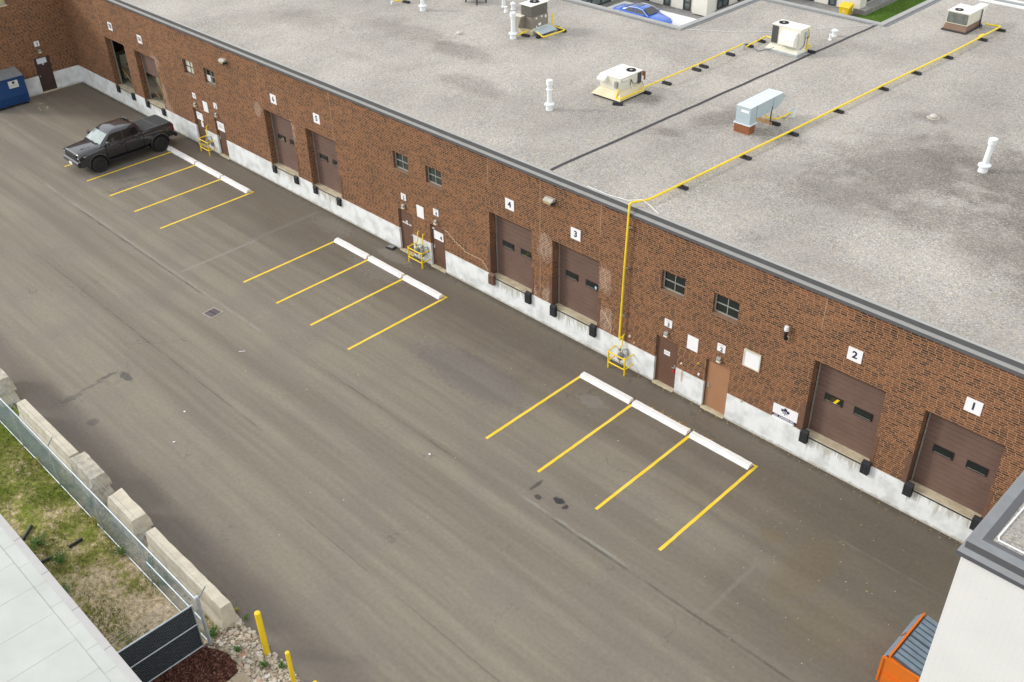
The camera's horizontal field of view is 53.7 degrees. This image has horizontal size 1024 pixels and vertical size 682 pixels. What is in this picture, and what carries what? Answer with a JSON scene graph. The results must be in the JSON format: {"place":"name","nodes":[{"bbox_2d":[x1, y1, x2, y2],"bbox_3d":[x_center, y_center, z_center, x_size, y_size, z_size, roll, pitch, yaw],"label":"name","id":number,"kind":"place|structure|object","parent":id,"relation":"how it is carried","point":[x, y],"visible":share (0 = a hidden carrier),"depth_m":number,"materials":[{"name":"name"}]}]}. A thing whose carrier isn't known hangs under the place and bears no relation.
{"place":"outdoors","nodes":[
{"label":"outdoors","id":0,"kind":"place"},
{"bbox_2d":[0,405,217,663],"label":"lawn","id":1,"kind":"structure","parent":0,"point":[113,577],"depth_m":32.44,"materials":[{"name":"plant"}]},
{"bbox_2d":[0,391,19,406],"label":"concrete block","id":2,"kind":"object","parent":1,"relation":"on","point":[7,400],"depth_m":38.84,"materials":[{"name":"beige concrete"}]},
{"bbox_2d":[0,368,16,396],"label":"concrete block","id":3,"kind":"object","parent":2,"relation":"on","point":[6,382],"depth_m":38.48,"materials":[{"name":"beige concrete"}]},
{"bbox_2d":[26,530,48,548],"bbox_3d":[-15.341,6.496,32.724,0.652,0.353,0.685,-19,38,-23],"label":"weed","id":4,"kind":"object","parent":1,"relation":"on","point":[36,542],"visible":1,"depth_m":32.72,"materials":[{"name":"green plant"}]},
{"bbox_2d":[49,550,67,564],"bbox_3d":[-14.329,6.892,32.071,0.595,0.412,0.627,29,45,36],"label":"weed","id":5,"kind":"object","parent":1,"relation":"on","point":[59,559],"visible":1,"depth_m":32.03,"materials":[{"name":"green plant"}]},
{"bbox_2d":[74,476,114,506],"bbox_3d":[-14.359,4.915,34.730,1.706,0.609,0.684,29,45,36],"label":"concrete block","id":6,"kind":"object","parent":1,"relation":"on","point":[106,492],"depth_m":34.25,"materials":[{"name":"grey concrete"}]},
{"bbox_2d":[70,451,111,492],"bbox_3d":[-14.363,4.431,34.389,1.592,0.593,0.693,29,45,36],"label":"concrete block","id":7,"kind":"object","parent":6,"relation":"on","point":[90,465],"depth_m":34.10,"materials":[{"name":"beige concrete"}]},
{"bbox_2d":[0,386,211,644],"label":"chain link fence","id":8,"kind":"object","parent":1,"relation":"on","point":[201,616],"visible":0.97,"depth_m":32.45,"materials":[{"name":"metal"}]},
{"bbox_2d":[111,514,151,548],"bbox_3d":[-12.431,5.983,33.155,1.887,0.590,0.688,29,45,36],"label":"concrete block","id":9,"kind":"object","parent":1,"relation":"on","point":[139,537],"depth_m":32.62,"materials":[{"name":"grey concrete"}]},
{"bbox_2d":[107,488,153,534],"bbox_3d":[-12.445,5.506,32.813,1.730,0.603,0.698,29,45,36],"label":"concrete block","id":10,"kind":"object","parent":9,"relation":"on","point":[121,499],"depth_m":32.52,"materials":[{"name":"beige concrete"}]},
{"bbox_2d":[146,527,239,630],"bbox_3d":[-9.903,7.216,31.012,4.393,0.928,0.630,29,45,36],"label":"barrier","id":11,"kind":"object","parent":1,"relation":"on","point":[217,608],"visible":0.88,"depth_m":30.49,"materials":[{"name":"beige concrete"}]},
{"bbox_2d":[227,671,252,681],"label":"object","id":12,"kind":"structure","parent":0,"point":[242,676],"depth_m":28.40,"materials":[{"name":"beige stone"}]},
{"bbox_2d":[0,13,961,681],"bbox_3d":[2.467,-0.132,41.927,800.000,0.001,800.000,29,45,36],"label":"asphalt yard","id":13,"kind":"structure","parent":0,"point":[380,507],"depth_m":35.79,"materials":[{"name":"grey asphalt"}]},
{"bbox_2d":[0,67,29,108],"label":"dumpster","id":14,"kind":"object","parent":13,"relation":"on","point":[13,89],"visible":1,"depth_m":63.50,"materials":[{"name":"blue paint"}]},
{"bbox_2d":[16,399,79,475],"bbox_3d":[-16.764,3.442,36.661,4.330,0.902,0.616,29,45,36],"label":"barrier","id":15,"kind":"object","parent":13,"relation":"on","point":[58,446],"visible":0.77,"depth_m":36.34,"materials":[{"name":"beige concrete"}]},
{"bbox_2d":[0,514,141,681],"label":"membrane roof building","id":16,"kind":"structure","parent":13,"relation":"on","point":[50,631],"depth_m":27.42,"materials":[{"name":"white plastic"}]},
{"bbox_2d":[63,115,177,172],"bbox_3d":[-22.140,-11.345,57.047,2.510,2.008,6.040,29,45,36],"label":"pickup truck","id":17,"kind":"object","parent":13,"relation":"on","point":[98,147],"visible":1,"depth_m":56.22,"materials":[{"name":"grey paint"}]},
{"bbox_2d":[87,152,170,180],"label":"stall line","id":18,"kind":"object","parent":13,"relation":"on","point":[128,166],"visible":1,"depth_m":56.47,"materials":[{"name":"yellow paint"}]},
{"bbox_2d":[109,165,194,195],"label":"stall line","id":19,"kind":"object","parent":13,"relation":"on","point":[151,180],"visible":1,"depth_m":54.95,"materials":[{"name":"yellow paint"}]},
{"bbox_2d":[134,179,220,211],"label":"stall line","id":20,"kind":"object","parent":13,"relation":"on","point":[177,195],"visible":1,"depth_m":53.40,"materials":[{"name":"yellow paint"}]},
{"bbox_2d":[171,148,197,164],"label":"wheel stop","id":21,"kind":"object","parent":13,"relation":"on","point":[191,160],"visible":1,"depth_m":57.17,"materials":[{"name":"white paint"}]},
{"bbox_2d":[149,643,237,681],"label":"mulch bed","id":22,"kind":"object","parent":13,"relation":"on","point":[230,663],"visible":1,"depth_m":28.75,"materials":[{"name":"brown wood"}]},
{"bbox_2d":[110,591,204,681],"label":"chain link gate","id":23,"kind":"structure","parent":22,"relation":"on","point":[157,650],"depth_m":28.28,"materials":[{"name":"black metal"}]},
{"bbox_2d":[160,190,253,228],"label":"stall line","id":24,"kind":"object","parent":13,"relation":"on","point":[208,209],"visible":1,"depth_m":52.01,"materials":[{"name":"yellow paint"}]},
{"bbox_2d":[195,161,223,178],"bbox_3d":[-16.701,-9.451,55.750,2.500,0.159,0.344,29,45,36],"label":"wheel stop","id":25,"kind":"object","parent":13,"relation":"on","point":[200,165],"visible":1,"depth_m":55.65,"materials":[{"name":"white paint"}]},
{"bbox_2d":[202,307,222,318],"bbox_3d":[-13.035,-1.237,44.002,0.660,0.012,0.660,23,42,31],"label":"catch basin grate","id":26,"kind":"object","parent":13,"relation":"on","point":[211,313],"visible":1,"depth_m":43.99,"materials":[{"name":"metal"}]},
{"bbox_2d":[221,175,251,193],"bbox_3d":[-14.826,-8.416,54.207,2.500,0.159,0.344,29,45,36],"label":"wheel stop","id":27,"kind":"object","parent":13,"relation":"on","point":[233,183],"visible":1,"depth_m":54.07,"materials":[{"name":"white paint"}]},
{"bbox_2d":[208,617,303,681],"bbox_3d":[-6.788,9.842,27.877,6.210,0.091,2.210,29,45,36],"label":"river stones","id":28,"kind":"object","parent":13,"relation":"on","point":[272,663],"visible":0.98,"depth_m":29.02,"materials":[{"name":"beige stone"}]},
{"bbox_2d":[201,623,220,638],"bbox_3d":[-8.805,8.517,29.622,0.451,0.345,0.452,12,37,18],"label":"weed","id":29,"kind":"object","parent":28,"relation":"on","point":[213,633],"visible":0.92,"depth_m":29.57,"materials":[{"name":"green plant"}]},
{"bbox_2d":[254,610,269,655],"bbox_3d":[-7.080,8.285,28.642,0.176,1.784,0.176,29,45,36],"label":"bollard","id":30,"kind":"object","parent":28,"relation":"on","point":[262,633],"visible":1,"depth_m":28.53,"materials":[{"name":"yellow metal"}]},
{"bbox_2d":[285,651,295,681],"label":"bollard","id":31,"kind":"object","parent":28,"relation":"on","point":[290,666],"visible":1,"depth_m":27.87,"materials":[{"name":"yellow metal"}]},
{"bbox_2d":[243,241,333,282],"bbox_3d":[-10.332,-3.811,47.607,0.129,0.001,5.400,29,45,36],"label":"stall line","id":32,"kind":"object","parent":13,"relation":"on","point":[288,261],"visible":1,"depth_m":47.51,"materials":[{"name":"yellow paint"}]},
{"bbox_2d":[276,259,367,303],"bbox_3d":[-8.491,-2.795,46.093,0.130,0.001,5.400,29,45,36],"label":"stall line","id":33,"kind":"object","parent":13,"relation":"on","point":[321,281],"visible":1,"depth_m":45.94,"materials":[{"name":"yellow paint"}]},
{"bbox_2d":[334,237,369,258],"bbox_3d":[-7.642,-4.452,48.299,2.451,0.159,0.344,29,45,36],"label":"wheel stop","id":34,"kind":"object","parent":13,"relation":"on","point":[351,248],"visible":1,"depth_m":48.19,"materials":[{"name":"white paint"}]},
{"bbox_2d":[310,278,402,325],"bbox_3d":[-6.693,-1.803,44.614,0.129,0.001,5.400,29,45,36],"label":"stall line","id":35,"kind":"object","parent":13,"relation":"on","point":[356,302],"visible":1,"depth_m":44.47,"materials":[{"name":"yellow paint"}]},
{"bbox_2d":[368,255,404,277],"bbox_3d":[-5.823,-3.449,46.803,2.390,0.159,0.343,29,45,36],"label":"wheel stop","id":36,"kind":"object","parent":13,"relation":"on","point":[386,267],"visible":1,"depth_m":46.70,"materials":[{"name":"white paint"}]},
{"bbox_2d":[347,295,447,349],"bbox_3d":[-4.877,-0.842,43.178,0.315,0.001,5.500,29,45,36],"label":"stall line","id":37,"kind":"object","parent":13,"relation":"on","point":[385,329],"visible":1,"depth_m":43.04,"materials":[{"name":"yellow paint"}]},
{"bbox_2d":[407,242,430,268],"bbox_3d":[-4.329,-3.967,46.923,1.074,0.820,0.554,29,45,36],"label":"guard rail","id":38,"kind":"object","parent":13,"relation":"on","point":[409,257],"visible":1,"depth_m":46.72,"materials":[{"name":"yellow metal"}]},
{"bbox_2d":[402,274,443,299],"bbox_3d":[-4.000,-2.443,45.304,2.460,0.159,0.344,29,45,36],"label":"wheel stop","id":39,"kind":"object","parent":13,"relation":"on","point":[423,287],"visible":1,"depth_m":45.19,"materials":[{"name":"white paint"}]},
{"bbox_2d":[0,0,1023,542],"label":"brick warehouse","id":40,"kind":"structure","parent":13,"relation":"on","point":[882,230],"depth_m":41.23,"materials":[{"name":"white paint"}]},
{"bbox_2d":[33,55,57,92],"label":"door","id":41,"kind":"structure","parent":40,"relation":"in","point":[43,65],"depth_m":65.68,"materials":[{"name":"brown paint"}]},
{"bbox_2d":[115,50,128,78],"bbox_3d":[-24.833,-17.768,64.857,0.880,1.550,0.800,29,45,36],"label":"machine cabinet","id":42,"kind":"object","parent":40,"relation":"on","point":[121,58],"visible":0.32,"depth_m":64.43,"materials":[{"name":"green metal"}]},
{"bbox_2d":[140,53,157,98],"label":"dock door","id":43,"kind":"structure","parent":40,"relation":"in","point":[149,65],"depth_m":60.28,"materials":[{"name":"metal"}]},
{"bbox_2d":[184,59,194,77],"bbox_3d":[-17.885,-15.155,56.037,1.110,0.870,0.190,29,45,36],"label":"window","id":44,"kind":"structure","parent":40,"relation":"in","point":[189,68],"depth_m":56.19,"materials":[{"name":"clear glass"}]},
{"bbox_2d":[194,108,207,148],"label":"door","id":45,"kind":"structure","parent":40,"relation":"in","point":[199,116],"depth_m":58.05,"materials":[{"name":"brown paint"}]},
{"bbox_2d":[205,69,216,87],"bbox_3d":[-16.322,-14.293,54.751,1.110,0.870,0.190,29,45,36],"label":"window","id":46,"kind":"structure","parent":40,"relation":"in","point":[208,72],"depth_m":54.88,"materials":[{"name":"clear glass"}]},
{"bbox_2d":[215,119,229,159],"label":"door","id":47,"kind":"structure","parent":40,"relation":"in","point":[220,125],"depth_m":56.84,"materials":[{"name":"brown paint"}]},
{"bbox_2d":[270,112,297,171],"bbox_3d":[-11.640,-10.367,52.391,2.420,3.182,0.060,29,45,36],"label":"dock door","id":48,"kind":"structure","parent":40,"relation":"in","point":[282,127],"depth_m":52.66,"materials":[{"name":"brown metal"}]},
{"bbox_2d":[312,131,340,192],"bbox_3d":[-9.061,-8.944,50.270,2.420,3.182,0.060,29,45,36],"label":"dock door","id":49,"kind":"structure","parent":40,"relation":"in","point":[324,148],"depth_m":50.52,"materials":[{"name":"brown metal"}]},
{"bbox_2d":[393,152,408,175],"bbox_3d":[-4.950,-8.018,45.399,1.080,0.870,0.190,29,45,36],"label":"window","id":50,"kind":"structure","parent":40,"relation":"in","point":[401,161],"depth_m":45.53,"materials":[{"name":"grey glass"}]},
{"bbox_2d":[399,209,414,256],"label":"door","id":51,"kind":"structure","parent":40,"relation":"in","point":[405,217],"depth_m":47.49,"materials":[{"name":"brown paint"}]},
{"bbox_2d":[414,231,428,259],"bbox_3d":[-4.208,-4.283,46.755,0.738,1.526,0.370,29,45,36],"label":"gas meter","id":52,"kind":"object","parent":40,"relation":"attached to","point":[417,249],"visible":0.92,"depth_m":46.69,"materials":[{"name":"yellow paint"}]},
{"bbox_2d":[426,166,441,190],"bbox_3d":[-3.373,-7.148,44.101,1.080,0.870,0.190,29,45,36],"label":"window","id":53,"kind":"structure","parent":40,"relation":"in","point":[434,176],"depth_m":44.23,"materials":[{"name":"grey glass"}]},
{"bbox_2d":[431,224,446,272],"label":"door","id":54,"kind":"structure","parent":40,"relation":"in","point":[438,235],"depth_m":46.21,"materials":[{"name":"brown paint"}]},
{"bbox_2d":[488,272,495,285],"bbox_3d":[-0.877,-2.696,43.944,0.300,0.540,0.174,29,45,36],"label":"dock bumper","id":55,"kind":"object","parent":40,"relation":"attached to","point":[491,278],"visible":1,"depth_m":43.87,"materials":[{"name":"brown rubber"}]},
{"bbox_2d":[505,197,513,211],"bbox_3d":[-0.096,-5.546,41.099,0.500,0.480,0.025,29,45,36],"label":"unit sign","id":56,"kind":"object","parent":40,"relation":"attached to","point":[509,204],"visible":1,"depth_m":41.09,"materials":[{"name":"white plastic"}]},
{"bbox_2d":[508,11,517,38],"bbox_3d":[0.052,-15.989,51.182,0.483,1.320,0.483,29,45,36],"label":"roof vent pipe","id":57,"kind":"object","parent":40,"relation":"on","point":[513,33],"visible":1,"depth_m":51.13,"materials":[{"name":"white paint"}]},
{"bbox_2d":[495,214,531,288],"bbox_3d":[0.204,-3.831,42.649,2.440,3.182,0.060,29,45,36],"label":"dock door","id":58,"kind":"structure","parent":40,"relation":"in","point":[513,241],"depth_m":42.84,"materials":[{"name":"brown metal"}]},
{"bbox_2d":[515,0,556,35],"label":"rooftop unit","id":59,"kind":"object","parent":40,"relation":"on","point":[532,18],"visible":1,"depth_m":51.64,"materials":[{"name":"beige metal"}]},
{"bbox_2d":[544,79,553,110],"bbox_3d":[1.606,-10.561,43.347,0.441,1.340,0.441,29,45,36],"label":"roof vent pipe","id":60,"kind":"object","parent":40,"relation":"on","point":[549,104],"visible":1,"depth_m":43.30,"materials":[{"name":"white paint"}]},
{"bbox_2d":[543,196,554,205],"bbox_3d":[1.430,-5.420,39.121,0.440,0.240,0.257,29,45,36],"label":"wall pack light","id":61,"kind":"object","parent":40,"relation":"attached to","point":[549,200],"visible":1,"depth_m":39.04,"materials":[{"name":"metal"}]},
{"bbox_2d":[550,303,556,316],"bbox_3d":[1.709,-1.261,41.840,0.280,0.540,0.154,29,45,36],"label":"dock bumper","id":62,"kind":"object","parent":40,"relation":"attached to","point":[553,310],"visible":1,"depth_m":41.76,"materials":[{"name":"black rubber"}]},
{"bbox_2d":[571,227,580,241],"bbox_3d":[2.458,-4.121,39.010,0.500,0.480,0.025,29,45,36],"label":"unit sign","id":63,"kind":"object","parent":40,"relation":"attached to","point":[575,234],"visible":1,"depth_m":38.98,"materials":[{"name":"white plastic"}]},
{"bbox_2d":[558,243,598,321],"bbox_3d":[2.776,-2.412,40.534,2.420,3.182,0.060,29,45,36],"label":"dock door","id":64,"kind":"structure","parent":40,"relation":"in","point":[578,273],"depth_m":40.71,"materials":[{"name":"brown metal"}]},
{"bbox_2d":[589,323,596,337],"bbox_3d":[3.244,-0.414,40.578,0.280,0.540,0.154,29,45,36],"label":"dock bumper","id":65,"kind":"object","parent":40,"relation":"attached to","point":[592,330],"visible":1,"depth_m":40.50,"materials":[{"name":"black rubber"}]},
{"bbox_2d":[591,64,645,101],"bbox_3d":[4.746,-11.466,44.795,1.660,1.045,1.820,29,45,36],"label":"rooftop unit","id":66,"kind":"object","parent":40,"relation":"on","point":[625,80],"visible":1,"depth_m":44.44,"materials":[{"name":"beige metal"}]},
{"bbox_2d":[617,334,627,366],"bbox_3d":[4.344,0.423,39.739,0.413,1.526,0.282,-12,36,-15],"label":"gas meter","id":67,"kind":"object","parent":40,"relation":"attached to","point":[620,354],"visible":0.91,"depth_m":39.69,"materials":[{"name":"yellow paint"}]},
{"bbox_2d":[652,335,677,391],"bbox_3d":[5.860,0.839,38.506,1.013,2.200,0.250,29,45,36],"label":"door","id":68,"kind":"structure","parent":40,"relation":"in","point":[667,350],"depth_m":38.63,"materials":[{"name":"brown paint"}]},
{"bbox_2d":[660,271,685,300],"bbox_3d":[5.864,-2.051,36.504,1.100,0.870,0.190,29,45,36],"label":"window","id":69,"kind":"structure","parent":40,"relation":"in","point":[673,285],"depth_m":36.62,"materials":[{"name":"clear glass"}]},
{"bbox_2d":[615,36,770,99],"bbox_3d":[8.689,-12.940,47.196,11.341,0.542,0.764,-28,43,-33],"label":"gas pipe","id":70,"kind":"object","parent":40,"relation":"on","point":[744,47],"visible":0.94,"depth_m":46.67,"materials":[{"name":"yellow metal"}]},
{"bbox_2d":[687,334,698,352],"bbox_3d":[6.616,0.096,36.995,0.480,0.600,0.017,29,45,36],"label":"notice board","id":71,"kind":"object","parent":40,"relation":"attached to","point":[692,343],"visible":1,"depth_m":36.98,"materials":[{"name":"white plastic"}]},
{"bbox_2d":[700,360,729,418],"bbox_3d":[7.495,1.741,37.161,1.036,2.200,0.250,29,45,36],"label":"door","id":72,"kind":"structure","parent":40,"relation":"in","point":[717,376],"depth_m":37.28,"materials":[{"name":"beige paint"}]},
{"bbox_2d":[711,293,739,324],"bbox_3d":[7.480,-1.160,35.175,1.110,0.870,0.190,29,45,36],"label":"window","id":73,"kind":"structure","parent":40,"relation":"in","point":[727,309],"depth_m":35.28,"materials":[{"name":"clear glass"}]},
{"bbox_2d":[742,348,761,372],"bbox_3d":[8.366,0.673,35.248,0.690,0.710,0.047,29,45,36],"label":"framed board","id":74,"kind":"object","parent":40,"relation":"attached to","point":[752,360],"visible":1,"depth_m":35.23,"materials":[{"name":"white plastic"}]},
{"bbox_2d":[733,88,785,134],"bbox_3d":[10.271,-9.504,41.723,0.880,1.140,2.660,29,45,36],"label":"makeup air unit","id":75,"kind":"object","parent":40,"relation":"on","point":[750,111],"visible":1,"depth_m":41.16,"materials":[{"name":"grey metal"}]},
{"bbox_2d":[772,402,797,425],"bbox_3d":[9.515,2.577,35.244,0.970,0.670,0.026,29,45,36],"label":"company sign","id":76,"kind":"object","parent":40,"relation":"attached to","point":[785,414],"visible":1,"depth_m":35.23,"materials":[{"name":"white plastic"}]},
{"bbox_2d":[764,19,811,57],"bbox_3d":[13.376,-14.645,48.855,1.945,1.280,1.266,29,45,36],"label":"rooftop unit","id":77,"kind":"object","parent":40,"relation":"on","point":[790,38],"visible":1,"depth_m":48.55,"materials":[{"name":"metal"}]},
{"bbox_2d":[798,428,809,443],"bbox_3d":[10.081,3.293,34.898,0.280,0.510,0.164,29,45,36],"label":"dock bumper","id":78,"kind":"object","parent":40,"relation":"attached to","point":[803,435],"visible":1,"depth_m":34.82,"materials":[{"name":"black rubber"}]},
{"bbox_2d":[619,23,1000,340],"bbox_3d":[14.449,-7.997,45.319,27.836,6.105,0.965,-29,44,-34],"label":"gas pipe","id":79,"kind":"object","parent":40,"relation":"attached to","point":[735,157],"visible":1,"depth_m":39.37,"materials":[{"name":"yellow metal"}]},
{"bbox_2d":[807,362,885,458],"bbox_3d":[11.181,2.226,33.621,2.500,3.182,0.060,29,45,36],"label":"dock door","id":80,"kind":"structure","parent":40,"relation":"in","point":[846,410],"depth_m":33.73,"materials":[{"name":"brown metal"}]},
{"bbox_2d":[847,346,863,364],"bbox_3d":[10.873,0.449,32.036,0.500,0.480,0.025,29,45,36],"label":"unit sign","id":81,"kind":"object","parent":40,"relation":"attached to","point":[855,355],"visible":1,"depth_m":32.02,"materials":[{"name":"white plastic"}]},
{"bbox_2d":[859,459,871,475],"bbox_3d":[11.729,4.203,33.543,0.280,0.510,0.164,29,45,36],"label":"dock bumper","id":82,"kind":"object","parent":40,"relation":"attached to","point":[865,466],"visible":1,"depth_m":33.47,"materials":[{"name":"black rubber"}]},
{"bbox_2d":[901,481,914,497],"bbox_3d":[12.802,4.795,32.660,0.280,0.510,0.164,29,45,36],"label":"dock bumper","id":83,"kind":"object","parent":40,"relation":"attached to","point":[908,488],"visible":1,"depth_m":32.59,"materials":[{"name":"black rubber"}]},
{"bbox_2d":[911,412,1004,514],"bbox_3d":[13.878,3.713,31.403,2.430,3.182,0.060,29,45,36],"label":"dock door","id":84,"kind":"structure","parent":40,"relation":"in","point":[960,464],"depth_m":31.50,"materials":[{"name":"brown metal"}]},
{"bbox_2d":[941,3,988,34],"bbox_3d":[23.202,-16.448,51.337,1.594,1.020,2.370,29,45,36],"label":"rooftop unit","id":85,"kind":"object","parent":40,"relation":"on","point":[964,19],"visible":1,"depth_m":50.91,"materials":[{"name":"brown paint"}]},
{"bbox_2d":[963,396,983,416],"bbox_3d":[13.600,1.930,29.775,0.500,0.480,0.025,29,45,36],"label":"unit sign","id":86,"kind":"object","parent":40,"relation":"attached to","point":[973,406],"visible":1,"depth_m":29.76,"materials":[{"name":"white plastic"}]},
{"bbox_2d":[969,515,982,529],"bbox_3d":[14.401,5.677,31.346,0.280,0.510,0.164,29,45,36],"label":"dock bumper","id":87,"kind":"object","parent":40,"relation":"attached to","point":[976,520],"visible":0.8,"depth_m":31.27,"materials":[{"name":"black rubber"}]},
{"bbox_2d":[977,137,997,172],"bbox_3d":[17.700,-6.924,37.629,0.483,1.320,0.483,29,45,36],"label":"roof vent pipe","id":88,"kind":"object","parent":40,"relation":"on","point":[984,165],"visible":1,"depth_m":37.60,"materials":[{"name":"white paint"}]},
{"bbox_2d":[485,375,579,438],"bbox_3d":[0.956,2.417,38.323,0.129,0.001,5.400,29,45,36],"label":"stall line","id":89,"kind":"object","parent":13,"relation":"on","point":[531,408],"visible":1,"depth_m":38.15,"materials":[{"name":"yellow paint"}]},
{"bbox_2d":[537,403,631,471],"bbox_3d":[2.803,3.437,36.804,0.130,0.001,5.400,29,45,36],"label":"stall line","id":90,"kind":"object","parent":13,"relation":"on","point":[583,439],"visible":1,"depth_m":36.66,"materials":[{"name":"yellow paint"}]},
{"bbox_2d":[580,372,633,403],"bbox_3d":[3.649,1.778,39.012,2.460,0.159,0.343,29,45,36],"label":"wheel stop","id":91,"kind":"object","parent":13,"relation":"on","point":[609,389],"visible":1,"depth_m":38.91,"materials":[{"name":"white paint"}]},
{"bbox_2d":[607,345,633,375],"bbox_3d":[4.254,0.769,39.863,0.954,0.820,0.554,29,45,36],"label":"guard rail","id":92,"kind":"object","parent":13,"relation":"on","point":[608,361],"visible":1,"depth_m":39.66,"materials":[{"name":"yellow metal"}]},
{"bbox_2d":[595,434,689,509],"bbox_3d":[4.693,4.479,35.249,0.129,0.001,5.400,29,45,36],"label":"stall line","id":93,"kind":"object","parent":13,"relation":"on","point":[640,474],"visible":1,"depth_m":35.08,"materials":[{"name":"yellow paint"}]},
{"bbox_2d":[631,400,690,435],"bbox_3d":[5.518,2.809,37.476,2.520,0.159,0.343,29,45,36],"label":"wheel stop","id":94,"kind":"object","parent":13,"relation":"on","point":[661,418],"visible":1,"depth_m":37.37,"materials":[{"name":"white paint"}]},
{"bbox_2d":[658,464,757,550],"bbox_3d":[6.557,5.467,33.774,0.315,0.001,5.500,29,45,36],"label":"stall line","id":95,"kind":"object","parent":13,"relation":"on","point":[699,515],"visible":1,"depth_m":33.62,"materials":[{"name":"yellow paint"}]},
{"bbox_2d":[689,431,752,469],"bbox_3d":[7.410,3.853,35.919,2.526,0.159,0.343,29,45,36],"label":"wheel stop","id":96,"kind":"object","parent":13,"relation":"on","point":[721,450],"visible":1,"depth_m":35.81,"materials":[{"name":"white paint"}]},
{"bbox_2d":[581,0,897,15],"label":"office building","id":97,"kind":"structure","parent":13,"relation":"on","point":[708,7],"depth_m":77.34,"materials":[{"name":"beige paint"}]},
{"bbox_2d":[581,0,610,4],"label":"window","id":98,"kind":"structure","parent":97,"relation":"in","point":[598,2],"depth_m":78.70,"materials":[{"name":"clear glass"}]},
{"bbox_2d":[717,0,728,8],"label":"window","id":99,"kind":"structure","parent":97,"relation":"in","point":[720,3],"depth_m":77.65,"materials":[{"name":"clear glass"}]},
{"bbox_2d":[875,612,937,681],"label":"dumpster","id":100,"kind":"object","parent":13,"relation":"on","point":[904,657],"visible":0.71,"depth_m":27.32,"materials":[{"name":"orange paint"}]},
{"bbox_2d":[919,471,1023,681],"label":"white brick building","id":101,"kind":"structure","parent":13,"relation":"on","point":[979,635],"depth_m":23.23,"materials":[{"name":"paint"}]},
{"bbox_2d":[608,1,695,25],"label":"courtyard pad","id":102,"kind":"object","parent":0,"point":[679,20],"visible":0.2,"depth_m":76.40,"materials":[{"name":"concrete"}]},
{"bbox_2d":[613,3,672,23],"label":"coupe car","id":103,"kind":"object","parent":102,"relation":"on","point":[646,10],"visible":0.45,"depth_m":74.09,"materials":[{"name":"blue paint"}]},
{"bbox_2d":[604,0,853,18],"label":"courtyard walk","id":104,"kind":"structure","parent":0,"point":[696,16],"depth_m":78.21,"materials":[{"name":"grey concrete"}]},
{"bbox_2d":[838,2,853,14],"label":"salt bin","id":105,"kind":"object","parent":104,"relation":"on","point":[846,8],"visible":0.92,"depth_m":75.75,"materials":[{"name":"yellow plastic"}]},
{"bbox_2d":[854,0,925,21],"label":"courtyard lawn","id":106,"kind":"structure","parent":0,"point":[889,11],"depth_m":76.80,"materials":[{"name":"green plant"}]},
{"bbox_3d":[1.442,-15.546,51.543,0.440,0.128,0.200,-23,40,-28],"label":"pipe support","id":107,"kind":"object","parent":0,"visible":0},
{"bbox_2d":[516,14,564,37],"bbox_3d":[1.498,-16.030,51.539,2.357,0.682,1.224,-28,43,-33],"label":"gas pipe","id":108,"kind":"object","parent":107,"relation":"on","point":[563,29],"visible":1,"depth_m":51.66,"materials":[{"name":"yellow metal"}]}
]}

